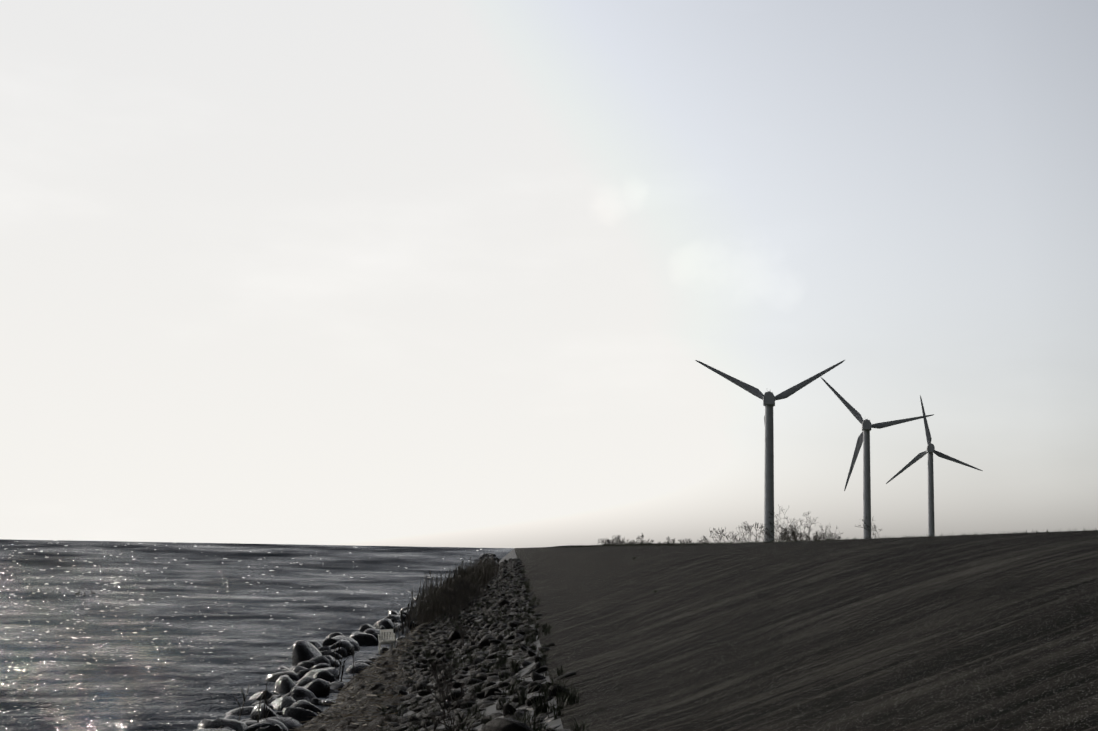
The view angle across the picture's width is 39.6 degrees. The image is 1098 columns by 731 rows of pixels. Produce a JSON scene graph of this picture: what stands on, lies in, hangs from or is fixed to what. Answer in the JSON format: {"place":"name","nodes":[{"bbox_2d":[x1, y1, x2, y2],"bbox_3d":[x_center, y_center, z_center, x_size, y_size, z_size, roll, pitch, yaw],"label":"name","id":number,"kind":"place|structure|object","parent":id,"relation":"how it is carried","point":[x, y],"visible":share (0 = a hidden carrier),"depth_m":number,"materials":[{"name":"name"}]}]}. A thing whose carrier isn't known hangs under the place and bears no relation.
{"place":"outdoors","nodes":[
{"label":"outdoors","id":0,"kind":"place"},
{"bbox_2d":[0,539,513,730],"bbox_3d":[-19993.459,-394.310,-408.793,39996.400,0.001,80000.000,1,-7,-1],"label":"sea water","id":1,"kind":"structure","parent":0,"point":[165,636],"depth_m":77.14,"materials":[{"name":"grey liquid"}]},
{"bbox_2d":[0,0,1097,547],"label":"sky","id":2,"kind":"structure","parent":0,"point":[415,273],"materials":[{"name":"white"}]},
{"bbox_2d":[397,530,1097,730],"bbox_3d":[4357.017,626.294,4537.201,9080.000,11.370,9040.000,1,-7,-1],"label":"dike ground","id":3,"kind":"structure","parent":0,"point":[990,632],"depth_m":17.67,"materials":[{"name":"soil"}]},
{"bbox_2d":[193,553,498,730],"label":"boulders","id":4,"kind":"object","parent":3,"relation":"on","point":[307,678],"visible":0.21,"depth_m":39.11,"materials":[{"name":"grey stone"}]},
{"bbox_2d":[289,622,429,730],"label":"straw litter","id":5,"kind":"object","parent":3,"relation":"on","point":[371,695],"visible":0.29,"depth_m":32.97,"materials":[{"name":"brown"}]},
{"bbox_2d":[216,555,502,729],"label":"reed stalks","id":6,"kind":"object","parent":3,"relation":"on","point":[425,618],"visible":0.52,"depth_m":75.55,"materials":[{"name":"brown"}]},
{"bbox_2d":[294,612,439,730],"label":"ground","id":7,"kind":"structure","parent":3,"relation":"on","point":[345,724],"depth_m":31.61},
{"bbox_2d":[378,629,395,652],"bbox_3d":[-5.771,9.790,54.282,0.638,0.880,0.648,-2,-1,-8],"label":"plastic garden chair","id":8,"kind":"object","parent":7,"relation":"on","point":[387,641],"visible":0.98,"depth_m":54.02,"materials":[{"name":"white plastic"}]},
{"bbox_2d":[400,611,403,633],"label":"marker stake","id":9,"kind":"object","parent":3,"relation":"on","point":[402,631],"visible":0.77,"depth_m":65.64,"materials":[{"name":"grey wood"}]},
{"bbox_2d":[416,574,491,730],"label":"bare shrubs","id":10,"kind":"object","parent":3,"relation":"on","point":[460,594],"visible":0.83,"depth_m":29.43,"materials":[{"name":"plant"}]},
{"bbox_2d":[374,558,575,730],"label":"rocks","id":11,"kind":"object","parent":3,"relation":"on","point":[492,643],"visible":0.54,"depth_m":31.53,"materials":[{"name":"grey stone"}]},
{"bbox_2d":[330,557,657,730],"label":"grass tufts","id":12,"kind":"object","parent":3,"relation":"on","point":[541,707],"visible":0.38,"depth_m":27.40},
{"bbox_2d":[597,504,881,544],"bbox_3d":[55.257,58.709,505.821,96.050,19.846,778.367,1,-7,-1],"label":"bare trees","id":13,"kind":"object","parent":3,"relation":"on","point":[792,532],"visible":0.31,"depth_m":333.17,"materials":[{"name":"grey"}]},
{"bbox_2d":[695,360,844,542],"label":"wind turbine","id":14,"kind":"object","parent":3,"relation":"on","point":[769,398],"visible":0.94,"depth_m":577.60,"materials":[{"name":"paint"}]},
{"bbox_2d":[550,529,1097,547],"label":"grass","id":15,"kind":"structure","parent":3,"relation":"on","point":[633,544],"depth_m":78.74,"materials":[{"name":"grey"}]},
{"bbox_2d":[821,377,933,538],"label":"wind turbine","id":16,"kind":"object","parent":3,"relation":"on","point":[864,435],"visible":0.88,"depth_m":732.58,"materials":[{"name":"paint"}]},
{"bbox_2d":[886,396,982,535],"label":"wind turbine","id":17,"kind":"object","parent":3,"relation":"on","point":[930,449],"visible":0.88,"depth_m":896.79,"materials":[{"name":"paint"}]}
]}

